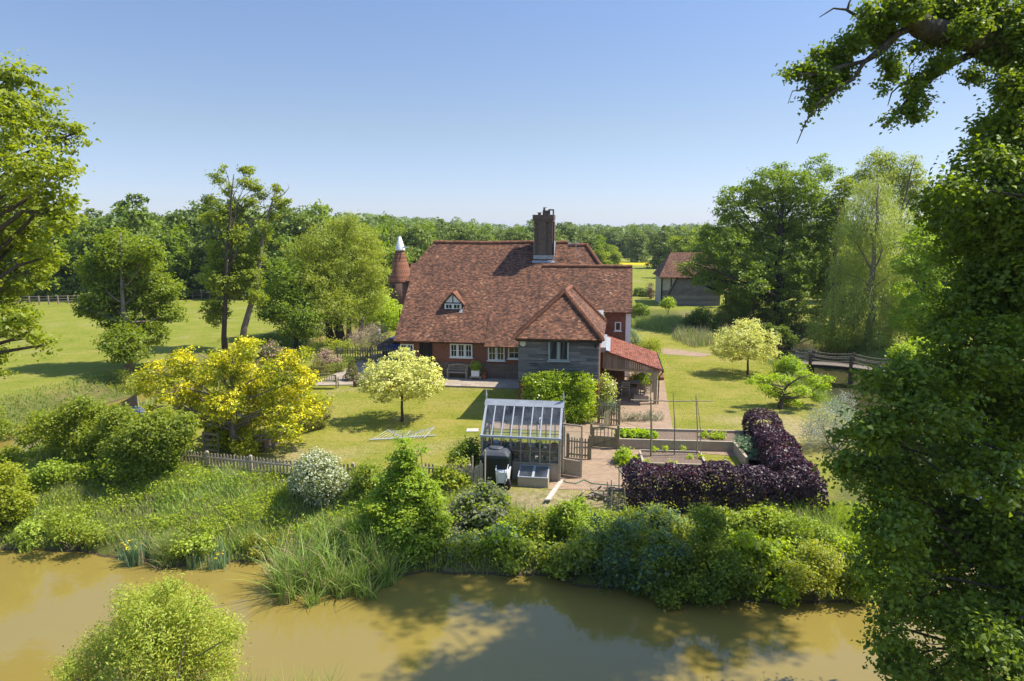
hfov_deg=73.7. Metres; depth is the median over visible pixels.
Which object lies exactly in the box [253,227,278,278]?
woodland tree
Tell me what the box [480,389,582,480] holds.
greenhouse
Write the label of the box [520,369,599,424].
laurel bush
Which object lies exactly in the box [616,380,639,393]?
garden table
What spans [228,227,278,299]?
woodland tree
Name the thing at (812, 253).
woodland tree
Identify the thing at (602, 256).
woodland tree
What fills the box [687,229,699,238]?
woodland tree
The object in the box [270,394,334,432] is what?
shrub
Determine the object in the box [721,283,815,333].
holly tree
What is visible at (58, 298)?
field fence
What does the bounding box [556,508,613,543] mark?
bank shrub
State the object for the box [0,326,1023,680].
water
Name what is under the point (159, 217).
woodland tree
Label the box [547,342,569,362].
window
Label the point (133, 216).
woodland tree
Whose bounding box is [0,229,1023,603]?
ground
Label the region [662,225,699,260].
woodland tree
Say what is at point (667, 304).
ball tree
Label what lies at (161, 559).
shrub
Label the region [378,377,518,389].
terrace
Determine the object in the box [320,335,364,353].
moat shrub
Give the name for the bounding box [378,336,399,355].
parked car
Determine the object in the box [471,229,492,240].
woodland tree
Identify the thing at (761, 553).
bank shrub
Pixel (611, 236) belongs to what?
woodland tree
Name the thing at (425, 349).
door
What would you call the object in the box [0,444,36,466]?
bank scrub
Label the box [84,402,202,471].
bramble bush
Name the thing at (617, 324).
window
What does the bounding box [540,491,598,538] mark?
bank shrub
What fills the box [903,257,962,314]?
woodland tree
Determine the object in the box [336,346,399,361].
picket fence
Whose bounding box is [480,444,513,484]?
water tank
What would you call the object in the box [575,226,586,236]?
woodland tree
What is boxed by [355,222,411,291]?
woodland tree
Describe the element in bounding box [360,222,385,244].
woodland tree
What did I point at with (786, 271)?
woodland tree
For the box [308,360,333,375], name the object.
plant
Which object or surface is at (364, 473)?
bank shrub
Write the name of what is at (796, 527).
bank shrub
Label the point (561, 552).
bank shrub
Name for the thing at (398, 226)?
woodland tree
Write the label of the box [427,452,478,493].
bank shrub
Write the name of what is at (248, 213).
woodland tree
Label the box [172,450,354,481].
picket fence
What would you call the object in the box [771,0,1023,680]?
oak tree
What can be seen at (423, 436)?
rotary airer
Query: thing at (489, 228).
woodland tree
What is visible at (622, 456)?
squash plant
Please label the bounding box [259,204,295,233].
woodland tree
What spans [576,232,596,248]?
woodland tree
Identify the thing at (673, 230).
woodland tree
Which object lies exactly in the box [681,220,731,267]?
woodland tree
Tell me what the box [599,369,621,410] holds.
rose bush
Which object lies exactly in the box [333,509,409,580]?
sedge clump
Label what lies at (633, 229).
woodland tree
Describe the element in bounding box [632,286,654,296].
field bush
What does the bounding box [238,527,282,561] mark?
bank shrub
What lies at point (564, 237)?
woodland tree
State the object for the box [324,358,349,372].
border plant
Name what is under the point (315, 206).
woodland tree
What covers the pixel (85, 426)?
elder bush
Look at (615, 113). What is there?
sky
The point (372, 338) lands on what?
tamarisk
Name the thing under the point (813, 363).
footbridge
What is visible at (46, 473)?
bank scrub
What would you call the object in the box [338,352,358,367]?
dark shrub
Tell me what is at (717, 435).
bean seedlings
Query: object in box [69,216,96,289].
woodland tree
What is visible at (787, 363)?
bank bush
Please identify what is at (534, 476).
cold frame
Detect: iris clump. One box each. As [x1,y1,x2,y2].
[116,534,151,567]
[184,540,231,571]
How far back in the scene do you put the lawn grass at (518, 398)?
38.31 m
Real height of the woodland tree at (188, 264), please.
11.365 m
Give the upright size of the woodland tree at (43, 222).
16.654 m
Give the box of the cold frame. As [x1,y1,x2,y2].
[518,464,549,487]
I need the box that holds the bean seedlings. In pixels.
[698,429,727,439]
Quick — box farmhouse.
[393,207,663,417]
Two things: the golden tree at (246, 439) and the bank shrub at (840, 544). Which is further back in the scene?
the golden tree at (246, 439)
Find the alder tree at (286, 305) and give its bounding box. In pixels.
[252,258,331,351]
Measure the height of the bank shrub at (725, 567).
3.500 m
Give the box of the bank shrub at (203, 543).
[159,529,218,562]
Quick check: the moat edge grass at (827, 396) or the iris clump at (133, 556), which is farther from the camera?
the moat edge grass at (827, 396)
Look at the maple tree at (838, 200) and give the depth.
70.25 m
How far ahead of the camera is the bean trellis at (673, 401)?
30.18 m
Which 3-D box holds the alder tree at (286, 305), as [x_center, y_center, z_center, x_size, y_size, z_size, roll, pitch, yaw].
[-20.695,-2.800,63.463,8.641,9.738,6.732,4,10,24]
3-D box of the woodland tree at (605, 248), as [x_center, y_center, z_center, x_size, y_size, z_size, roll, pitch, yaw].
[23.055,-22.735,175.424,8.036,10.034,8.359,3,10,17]
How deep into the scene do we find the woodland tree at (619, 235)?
287.65 m
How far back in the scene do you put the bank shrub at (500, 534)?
22.82 m
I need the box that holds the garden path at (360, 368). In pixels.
[315,353,398,385]
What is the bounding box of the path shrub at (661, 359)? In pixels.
[651,349,668,372]
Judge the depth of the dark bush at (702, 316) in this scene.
68.02 m
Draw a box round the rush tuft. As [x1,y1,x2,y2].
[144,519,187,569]
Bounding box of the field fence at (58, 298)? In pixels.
[16,290,262,304]
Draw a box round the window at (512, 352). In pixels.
[507,348,517,359]
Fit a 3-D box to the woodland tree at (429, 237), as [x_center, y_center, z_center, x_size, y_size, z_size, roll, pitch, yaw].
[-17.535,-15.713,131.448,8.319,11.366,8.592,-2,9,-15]
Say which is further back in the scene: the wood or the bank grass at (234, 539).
the wood
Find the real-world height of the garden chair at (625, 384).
0.980 m
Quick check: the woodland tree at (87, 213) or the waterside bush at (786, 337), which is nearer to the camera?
the waterside bush at (786, 337)
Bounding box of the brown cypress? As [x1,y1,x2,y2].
[645,282,654,298]
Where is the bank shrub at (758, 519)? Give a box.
[712,499,790,548]
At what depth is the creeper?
28.25 m
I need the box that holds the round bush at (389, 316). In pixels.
[345,285,402,335]
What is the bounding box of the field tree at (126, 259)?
[67,226,188,372]
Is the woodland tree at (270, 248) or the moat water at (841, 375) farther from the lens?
the woodland tree at (270, 248)
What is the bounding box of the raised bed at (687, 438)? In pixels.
[619,427,783,463]
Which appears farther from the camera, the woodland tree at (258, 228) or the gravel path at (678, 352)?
the woodland tree at (258, 228)
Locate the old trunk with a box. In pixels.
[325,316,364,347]
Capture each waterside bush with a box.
[757,323,799,349]
[805,323,890,356]
[884,336,933,361]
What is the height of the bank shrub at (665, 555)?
2.254 m
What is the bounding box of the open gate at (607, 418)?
[603,410,610,428]
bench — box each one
[311,373,338,388]
[447,363,467,378]
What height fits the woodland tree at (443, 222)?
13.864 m
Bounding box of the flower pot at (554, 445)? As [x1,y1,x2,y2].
[551,442,557,448]
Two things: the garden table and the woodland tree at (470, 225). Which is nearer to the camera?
the garden table
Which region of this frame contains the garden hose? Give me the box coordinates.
[561,465,621,485]
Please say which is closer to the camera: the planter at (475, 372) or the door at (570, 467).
the door at (570, 467)
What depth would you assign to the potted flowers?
46.08 m
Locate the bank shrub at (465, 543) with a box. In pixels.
[435,527,512,565]
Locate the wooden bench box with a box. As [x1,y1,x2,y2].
[632,394,648,401]
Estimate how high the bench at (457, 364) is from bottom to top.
0.970 m
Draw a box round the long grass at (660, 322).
[631,313,683,332]
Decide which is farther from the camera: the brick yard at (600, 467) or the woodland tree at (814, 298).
the woodland tree at (814, 298)
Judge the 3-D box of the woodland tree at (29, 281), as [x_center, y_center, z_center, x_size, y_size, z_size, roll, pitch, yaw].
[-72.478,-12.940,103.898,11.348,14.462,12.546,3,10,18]
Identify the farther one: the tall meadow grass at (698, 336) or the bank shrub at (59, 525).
the tall meadow grass at (698, 336)
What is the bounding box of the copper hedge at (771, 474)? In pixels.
[621,407,829,515]
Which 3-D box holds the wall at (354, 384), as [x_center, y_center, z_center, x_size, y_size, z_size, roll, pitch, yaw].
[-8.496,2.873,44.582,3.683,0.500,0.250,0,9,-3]
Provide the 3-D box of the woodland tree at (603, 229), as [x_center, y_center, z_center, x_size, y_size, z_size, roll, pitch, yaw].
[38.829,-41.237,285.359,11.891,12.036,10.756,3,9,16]
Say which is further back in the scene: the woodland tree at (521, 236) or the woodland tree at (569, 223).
the woodland tree at (569, 223)
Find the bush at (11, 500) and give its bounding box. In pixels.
[0,457,42,539]
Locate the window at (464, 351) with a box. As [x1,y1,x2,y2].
[449,344,472,358]
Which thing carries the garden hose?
on the brick yard at (600, 467)
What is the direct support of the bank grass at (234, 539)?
on the ground at (76, 357)
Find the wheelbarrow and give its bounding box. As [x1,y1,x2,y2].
[495,464,510,488]
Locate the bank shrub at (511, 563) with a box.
[491,530,561,576]
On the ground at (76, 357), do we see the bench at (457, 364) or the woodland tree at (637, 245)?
the woodland tree at (637, 245)
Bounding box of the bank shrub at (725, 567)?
[678,498,770,606]
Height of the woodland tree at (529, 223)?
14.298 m
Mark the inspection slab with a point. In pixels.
(472, 430)
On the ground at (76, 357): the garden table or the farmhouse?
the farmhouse
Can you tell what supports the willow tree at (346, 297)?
on the ground at (76, 357)
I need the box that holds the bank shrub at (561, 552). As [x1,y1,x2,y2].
[538,533,606,583]
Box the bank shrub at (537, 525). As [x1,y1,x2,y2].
[505,506,564,548]
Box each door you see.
[419,343,431,361]
[561,423,582,476]
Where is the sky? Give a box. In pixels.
[0,0,1019,230]
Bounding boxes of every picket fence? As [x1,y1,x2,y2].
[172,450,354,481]
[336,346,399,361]
[417,463,470,483]
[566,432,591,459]
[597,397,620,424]
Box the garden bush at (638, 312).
[631,302,652,317]
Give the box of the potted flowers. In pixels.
[481,369,487,378]
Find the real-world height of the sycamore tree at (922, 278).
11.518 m
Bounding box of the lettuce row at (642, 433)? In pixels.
[613,427,658,438]
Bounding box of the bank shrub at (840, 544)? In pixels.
[829,526,894,604]
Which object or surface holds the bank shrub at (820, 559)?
on the ground at (76, 357)
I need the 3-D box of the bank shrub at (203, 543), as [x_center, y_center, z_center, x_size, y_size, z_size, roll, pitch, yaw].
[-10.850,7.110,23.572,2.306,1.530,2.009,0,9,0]
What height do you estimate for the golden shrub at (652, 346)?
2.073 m
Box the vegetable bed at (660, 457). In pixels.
[639,449,704,468]
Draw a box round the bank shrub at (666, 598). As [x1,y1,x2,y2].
[652,572,739,611]
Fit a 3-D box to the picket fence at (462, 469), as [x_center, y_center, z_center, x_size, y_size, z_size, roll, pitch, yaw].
[-2.828,5.452,27.281,2.449,1.211,0.155,1,9,8]
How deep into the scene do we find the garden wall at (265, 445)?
31.52 m
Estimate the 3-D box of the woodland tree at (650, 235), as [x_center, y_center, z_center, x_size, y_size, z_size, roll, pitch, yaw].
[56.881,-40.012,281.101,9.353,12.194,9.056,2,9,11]
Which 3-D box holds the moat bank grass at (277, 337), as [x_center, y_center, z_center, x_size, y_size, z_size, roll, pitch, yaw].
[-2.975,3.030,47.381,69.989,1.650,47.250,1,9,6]
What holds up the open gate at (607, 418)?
on the brick path at (585, 425)
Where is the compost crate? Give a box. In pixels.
[202,427,219,452]
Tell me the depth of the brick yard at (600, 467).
29.21 m
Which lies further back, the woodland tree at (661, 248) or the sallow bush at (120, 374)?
the woodland tree at (661, 248)
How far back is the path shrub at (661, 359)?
48.93 m
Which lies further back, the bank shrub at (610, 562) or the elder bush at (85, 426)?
the elder bush at (85, 426)
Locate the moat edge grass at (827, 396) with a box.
[138,328,857,421]
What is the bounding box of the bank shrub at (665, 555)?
[619,525,708,600]
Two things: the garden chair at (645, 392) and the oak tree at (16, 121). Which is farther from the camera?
the garden chair at (645, 392)
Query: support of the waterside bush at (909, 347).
on the ground at (76, 357)
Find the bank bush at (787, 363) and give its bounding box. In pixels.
[771,352,810,374]
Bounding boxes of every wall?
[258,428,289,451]
[353,380,383,386]
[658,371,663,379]
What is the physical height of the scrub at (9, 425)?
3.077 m
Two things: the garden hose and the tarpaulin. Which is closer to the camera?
the garden hose
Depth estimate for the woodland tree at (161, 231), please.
107.53 m
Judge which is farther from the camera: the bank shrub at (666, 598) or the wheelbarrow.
the wheelbarrow
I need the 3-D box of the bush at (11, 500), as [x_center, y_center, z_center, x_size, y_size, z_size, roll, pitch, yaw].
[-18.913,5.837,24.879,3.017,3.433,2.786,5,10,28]
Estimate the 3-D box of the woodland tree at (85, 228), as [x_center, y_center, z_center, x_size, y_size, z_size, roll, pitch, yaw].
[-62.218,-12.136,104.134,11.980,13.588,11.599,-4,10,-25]
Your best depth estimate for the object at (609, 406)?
35.58 m
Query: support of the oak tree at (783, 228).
on the ground at (76, 357)
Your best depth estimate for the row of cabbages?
30.22 m
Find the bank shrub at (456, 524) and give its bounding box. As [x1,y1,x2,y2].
[436,500,479,543]
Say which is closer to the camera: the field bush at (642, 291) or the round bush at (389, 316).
the round bush at (389, 316)
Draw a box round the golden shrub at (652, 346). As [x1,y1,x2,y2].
[637,336,668,354]
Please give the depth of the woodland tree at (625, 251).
259.16 m
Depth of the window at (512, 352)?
46.08 m
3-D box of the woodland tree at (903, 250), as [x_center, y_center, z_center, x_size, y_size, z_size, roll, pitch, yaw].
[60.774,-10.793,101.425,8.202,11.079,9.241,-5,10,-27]
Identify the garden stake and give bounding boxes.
[618,470,619,506]
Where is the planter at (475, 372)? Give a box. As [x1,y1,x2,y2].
[467,359,481,379]
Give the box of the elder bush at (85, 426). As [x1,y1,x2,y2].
[7,391,149,463]
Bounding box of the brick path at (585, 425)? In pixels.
[494,419,640,432]
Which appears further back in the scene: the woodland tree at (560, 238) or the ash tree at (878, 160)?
the woodland tree at (560, 238)
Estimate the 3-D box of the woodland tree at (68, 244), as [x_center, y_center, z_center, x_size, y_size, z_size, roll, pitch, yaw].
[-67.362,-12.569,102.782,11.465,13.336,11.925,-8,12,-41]
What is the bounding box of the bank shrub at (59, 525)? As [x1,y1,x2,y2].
[35,504,118,551]
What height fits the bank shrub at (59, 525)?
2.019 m
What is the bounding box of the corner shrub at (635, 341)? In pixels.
[631,328,643,345]
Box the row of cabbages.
[732,433,758,458]
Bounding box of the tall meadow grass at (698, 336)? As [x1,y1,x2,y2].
[668,318,716,347]
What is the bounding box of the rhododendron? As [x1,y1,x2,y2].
[252,338,286,372]
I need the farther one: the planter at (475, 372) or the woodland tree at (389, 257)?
the woodland tree at (389, 257)
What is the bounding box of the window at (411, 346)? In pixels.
[400,344,413,355]
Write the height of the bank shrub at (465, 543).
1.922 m
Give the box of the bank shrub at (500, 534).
[468,514,525,565]
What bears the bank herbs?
on the ground at (76, 357)
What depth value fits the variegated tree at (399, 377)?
35.62 m
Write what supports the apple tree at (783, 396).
on the ground at (76, 357)
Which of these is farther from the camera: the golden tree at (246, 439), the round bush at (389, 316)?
the round bush at (389, 316)
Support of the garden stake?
on the ground at (76, 357)
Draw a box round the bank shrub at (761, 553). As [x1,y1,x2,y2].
[721,527,805,608]
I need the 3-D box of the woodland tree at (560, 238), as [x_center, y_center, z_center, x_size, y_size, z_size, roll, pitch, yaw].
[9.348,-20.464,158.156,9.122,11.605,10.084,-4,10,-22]
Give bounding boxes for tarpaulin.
[129,407,145,414]
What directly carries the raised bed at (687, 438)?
on the brick yard at (600, 467)
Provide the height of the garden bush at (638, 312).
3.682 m
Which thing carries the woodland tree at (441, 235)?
on the ground at (76, 357)
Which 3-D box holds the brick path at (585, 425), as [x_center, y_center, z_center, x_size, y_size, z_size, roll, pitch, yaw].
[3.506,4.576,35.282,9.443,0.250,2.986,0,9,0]
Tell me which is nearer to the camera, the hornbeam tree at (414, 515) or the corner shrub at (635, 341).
the hornbeam tree at (414, 515)
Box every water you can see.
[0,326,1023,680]
[717,324,1019,499]
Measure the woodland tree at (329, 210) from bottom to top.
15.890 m
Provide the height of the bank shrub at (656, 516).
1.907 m
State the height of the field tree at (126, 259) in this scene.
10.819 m
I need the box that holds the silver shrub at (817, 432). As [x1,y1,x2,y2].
[793,388,861,449]
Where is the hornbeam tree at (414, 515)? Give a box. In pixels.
[342,428,458,565]
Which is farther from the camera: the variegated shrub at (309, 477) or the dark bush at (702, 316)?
the dark bush at (702, 316)
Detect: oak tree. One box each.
[0,47,101,378]
[674,153,860,335]
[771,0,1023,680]
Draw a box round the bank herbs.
[1,409,890,579]
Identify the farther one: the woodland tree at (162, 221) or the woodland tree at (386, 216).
the woodland tree at (386, 216)
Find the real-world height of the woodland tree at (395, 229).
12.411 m
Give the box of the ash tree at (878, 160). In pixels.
[843,146,980,312]
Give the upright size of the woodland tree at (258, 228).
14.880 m
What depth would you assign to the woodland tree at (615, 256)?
168.08 m
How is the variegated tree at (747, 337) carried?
on the ground at (76, 357)
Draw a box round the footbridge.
[788,350,894,384]
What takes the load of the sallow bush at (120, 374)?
on the ground at (76, 357)
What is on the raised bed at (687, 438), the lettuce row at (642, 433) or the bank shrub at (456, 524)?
the lettuce row at (642, 433)
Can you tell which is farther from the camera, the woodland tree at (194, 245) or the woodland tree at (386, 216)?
the woodland tree at (386, 216)
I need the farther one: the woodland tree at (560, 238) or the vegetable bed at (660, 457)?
the woodland tree at (560, 238)
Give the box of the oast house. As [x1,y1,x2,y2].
[388,236,414,310]
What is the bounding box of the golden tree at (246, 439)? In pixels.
[131,335,336,459]
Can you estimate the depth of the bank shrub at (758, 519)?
22.64 m
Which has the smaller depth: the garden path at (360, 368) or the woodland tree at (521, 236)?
the garden path at (360, 368)
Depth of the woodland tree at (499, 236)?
190.61 m
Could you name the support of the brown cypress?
on the ground at (76, 357)
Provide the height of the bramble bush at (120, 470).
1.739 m
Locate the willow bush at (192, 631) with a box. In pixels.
[44,568,253,680]
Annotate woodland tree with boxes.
[2,207,79,299]
[13,206,68,236]
[20,224,99,298]
[61,217,130,299]
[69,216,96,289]
[76,207,103,220]
[91,192,176,296]
[92,199,185,280]
[149,225,207,298]
[152,212,179,224]
[154,218,170,234]
[165,200,214,238]
[166,218,199,293]
[173,210,260,298]
[189,193,269,295]
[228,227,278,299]
[245,216,272,245]
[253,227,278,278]
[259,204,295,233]
[259,232,320,293]
[267,204,336,275]
[290,198,335,244]
[307,206,335,226]
[318,218,366,289]
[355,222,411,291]
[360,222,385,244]
[373,211,405,232]
[381,226,420,287]
[386,225,404,241]
[392,222,431,267]
[394,220,410,230]
[408,229,435,256]
[416,220,436,251]
[422,220,436,234]
[432,227,448,240]
[434,219,455,240]
[444,223,479,240]
[464,223,476,239]
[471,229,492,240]
[479,222,498,240]
[494,229,506,240]
[501,226,533,240]
[523,219,533,233]
[555,221,578,242]
[555,231,563,241]
[560,234,568,241]
[561,222,581,241]
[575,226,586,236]
[575,230,595,242]
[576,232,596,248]
[592,226,602,235]
[592,232,615,258]
[593,243,613,264]
[598,227,606,235]
[604,228,623,252]
[606,246,622,264]
[617,229,622,249]
[619,223,648,250]
[620,232,633,257]
[624,230,649,262]
[643,229,657,255]
[644,225,675,268]
[658,227,677,251]
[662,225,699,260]
[667,225,687,237]
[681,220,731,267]
[687,222,701,234]
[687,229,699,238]
[748,232,795,289]
[785,245,823,290]
[808,219,880,303]
[869,232,903,292]
[889,246,923,293]
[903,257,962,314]
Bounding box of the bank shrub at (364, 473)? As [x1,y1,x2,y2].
[336,457,386,501]
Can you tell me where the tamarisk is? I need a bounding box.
[347,318,393,359]
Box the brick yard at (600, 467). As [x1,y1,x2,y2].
[548,431,735,490]
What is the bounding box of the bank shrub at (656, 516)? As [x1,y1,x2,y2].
[609,497,694,552]
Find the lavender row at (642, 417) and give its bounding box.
[615,410,664,421]
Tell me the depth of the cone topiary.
46.05 m
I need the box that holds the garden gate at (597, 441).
[590,423,619,448]
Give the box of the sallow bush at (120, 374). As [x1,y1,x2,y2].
[101,367,150,393]
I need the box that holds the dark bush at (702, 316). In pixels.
[678,306,722,329]
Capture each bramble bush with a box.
[58,453,181,488]
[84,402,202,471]
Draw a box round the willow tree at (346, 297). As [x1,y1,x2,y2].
[275,211,392,347]
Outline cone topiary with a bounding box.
[342,358,361,380]
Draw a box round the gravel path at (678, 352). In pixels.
[658,348,712,356]
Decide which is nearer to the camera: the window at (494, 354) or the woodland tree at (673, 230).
the window at (494, 354)
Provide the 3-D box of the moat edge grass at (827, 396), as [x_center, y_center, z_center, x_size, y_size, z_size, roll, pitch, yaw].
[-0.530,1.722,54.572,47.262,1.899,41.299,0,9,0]
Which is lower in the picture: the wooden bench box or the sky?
the wooden bench box
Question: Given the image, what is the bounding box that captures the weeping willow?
[796,166,925,350]
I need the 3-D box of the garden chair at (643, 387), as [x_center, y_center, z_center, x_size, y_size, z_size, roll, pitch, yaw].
[7.938,2.889,41.853,0.470,0.980,0.500,3,10,18]
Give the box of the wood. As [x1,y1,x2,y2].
[5,209,939,240]
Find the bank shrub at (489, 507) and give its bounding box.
[448,477,518,533]
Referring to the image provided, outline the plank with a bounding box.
[545,479,563,500]
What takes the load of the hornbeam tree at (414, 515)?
on the ground at (76, 357)
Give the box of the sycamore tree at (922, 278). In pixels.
[884,217,958,351]
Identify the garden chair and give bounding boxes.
[621,381,629,396]
[637,379,645,393]
[640,384,651,396]
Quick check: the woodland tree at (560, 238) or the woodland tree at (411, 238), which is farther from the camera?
the woodland tree at (560, 238)
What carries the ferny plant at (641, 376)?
on the ground at (76, 357)
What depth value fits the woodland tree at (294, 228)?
109.99 m
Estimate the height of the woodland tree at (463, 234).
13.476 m
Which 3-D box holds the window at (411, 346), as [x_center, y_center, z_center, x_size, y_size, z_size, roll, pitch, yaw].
[-7.250,0.664,47.121,1.070,0.840,0.108,1,9,8]
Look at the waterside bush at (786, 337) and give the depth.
64.58 m
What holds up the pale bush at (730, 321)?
on the ground at (76, 357)
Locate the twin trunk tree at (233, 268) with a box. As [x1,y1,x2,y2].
[195,163,292,355]
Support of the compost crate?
on the ground at (76, 357)
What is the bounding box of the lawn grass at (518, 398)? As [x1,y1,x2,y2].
[180,362,832,475]
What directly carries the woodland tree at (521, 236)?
on the ground at (76, 357)
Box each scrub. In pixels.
[0,404,23,440]
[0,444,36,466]
[24,457,79,493]
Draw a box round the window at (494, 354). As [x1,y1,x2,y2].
[487,347,505,361]
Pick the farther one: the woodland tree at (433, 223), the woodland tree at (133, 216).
the woodland tree at (433, 223)
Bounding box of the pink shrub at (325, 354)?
[311,346,342,368]
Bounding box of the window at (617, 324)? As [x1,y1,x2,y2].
[614,322,621,331]
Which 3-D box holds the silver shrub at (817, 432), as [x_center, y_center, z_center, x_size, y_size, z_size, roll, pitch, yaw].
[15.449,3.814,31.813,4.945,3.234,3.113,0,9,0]
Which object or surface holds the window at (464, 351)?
in the farmhouse
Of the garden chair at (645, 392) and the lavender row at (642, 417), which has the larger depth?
the garden chair at (645, 392)
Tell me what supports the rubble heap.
on the ground at (76, 357)
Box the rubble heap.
[581,485,621,501]
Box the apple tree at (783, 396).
[743,369,836,408]
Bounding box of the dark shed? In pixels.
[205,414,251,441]
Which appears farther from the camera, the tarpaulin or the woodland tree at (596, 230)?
the woodland tree at (596, 230)
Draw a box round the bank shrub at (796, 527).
[765,509,853,551]
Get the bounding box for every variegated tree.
[354,346,448,421]
[708,317,782,374]
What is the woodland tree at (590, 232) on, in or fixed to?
on the ground at (76, 357)
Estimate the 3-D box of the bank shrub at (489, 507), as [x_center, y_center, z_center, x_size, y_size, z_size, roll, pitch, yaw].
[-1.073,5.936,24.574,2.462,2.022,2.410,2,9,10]
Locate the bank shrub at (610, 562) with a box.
[568,510,651,593]
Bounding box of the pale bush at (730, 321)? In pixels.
[711,305,745,331]
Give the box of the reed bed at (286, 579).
[228,502,422,608]
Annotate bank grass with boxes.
[0,326,1022,423]
[0,427,955,594]
[171,658,796,680]
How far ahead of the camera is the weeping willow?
60.85 m
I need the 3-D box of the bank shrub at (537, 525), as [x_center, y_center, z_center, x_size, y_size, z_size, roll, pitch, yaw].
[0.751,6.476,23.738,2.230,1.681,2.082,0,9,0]
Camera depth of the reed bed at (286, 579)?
21.54 m
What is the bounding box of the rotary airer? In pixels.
[369,427,435,439]
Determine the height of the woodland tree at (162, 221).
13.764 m
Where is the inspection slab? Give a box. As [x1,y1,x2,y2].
[466,428,478,431]
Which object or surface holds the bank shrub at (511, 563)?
on the ground at (76, 357)
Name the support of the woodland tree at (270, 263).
on the ground at (76, 357)
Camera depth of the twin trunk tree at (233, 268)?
57.59 m
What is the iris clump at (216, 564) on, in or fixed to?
in the water at (428, 626)
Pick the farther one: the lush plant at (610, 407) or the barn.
the barn
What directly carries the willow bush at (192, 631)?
on the ground at (76, 357)
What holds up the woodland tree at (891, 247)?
on the ground at (76, 357)
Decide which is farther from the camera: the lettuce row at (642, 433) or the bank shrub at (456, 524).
the lettuce row at (642, 433)
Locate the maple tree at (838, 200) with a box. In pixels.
[802,175,860,330]
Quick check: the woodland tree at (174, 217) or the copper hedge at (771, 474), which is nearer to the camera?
the copper hedge at (771, 474)
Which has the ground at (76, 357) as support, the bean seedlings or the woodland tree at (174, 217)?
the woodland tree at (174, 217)
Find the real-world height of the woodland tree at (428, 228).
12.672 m
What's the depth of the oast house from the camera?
86.59 m
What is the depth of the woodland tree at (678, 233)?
271.90 m
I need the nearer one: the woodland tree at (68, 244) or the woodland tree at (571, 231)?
the woodland tree at (68, 244)
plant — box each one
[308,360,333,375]
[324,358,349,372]
[600,399,624,414]
[612,444,643,465]
[626,372,659,385]
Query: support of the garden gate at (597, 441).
on the brick yard at (600, 467)
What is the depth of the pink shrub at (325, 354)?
50.20 m
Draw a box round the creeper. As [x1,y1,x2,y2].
[445,435,484,471]
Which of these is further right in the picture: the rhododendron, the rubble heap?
the rubble heap
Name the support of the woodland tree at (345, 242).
on the ground at (76, 357)
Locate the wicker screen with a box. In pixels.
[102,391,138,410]
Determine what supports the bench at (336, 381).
on the ground at (76, 357)
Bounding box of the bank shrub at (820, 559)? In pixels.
[774,532,860,604]
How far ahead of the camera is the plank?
26.41 m
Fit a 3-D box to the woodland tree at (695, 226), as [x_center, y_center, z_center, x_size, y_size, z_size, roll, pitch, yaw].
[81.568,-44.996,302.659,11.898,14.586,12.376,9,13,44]
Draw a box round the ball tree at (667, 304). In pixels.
[659,296,676,310]
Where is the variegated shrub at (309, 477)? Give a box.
[283,446,352,507]
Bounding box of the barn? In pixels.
[653,252,736,305]
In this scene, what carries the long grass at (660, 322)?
on the ground at (76, 357)
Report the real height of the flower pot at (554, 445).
0.216 m
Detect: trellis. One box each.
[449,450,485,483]
[631,393,712,455]
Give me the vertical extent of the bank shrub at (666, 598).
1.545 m
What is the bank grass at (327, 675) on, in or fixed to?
on the ground at (76, 357)

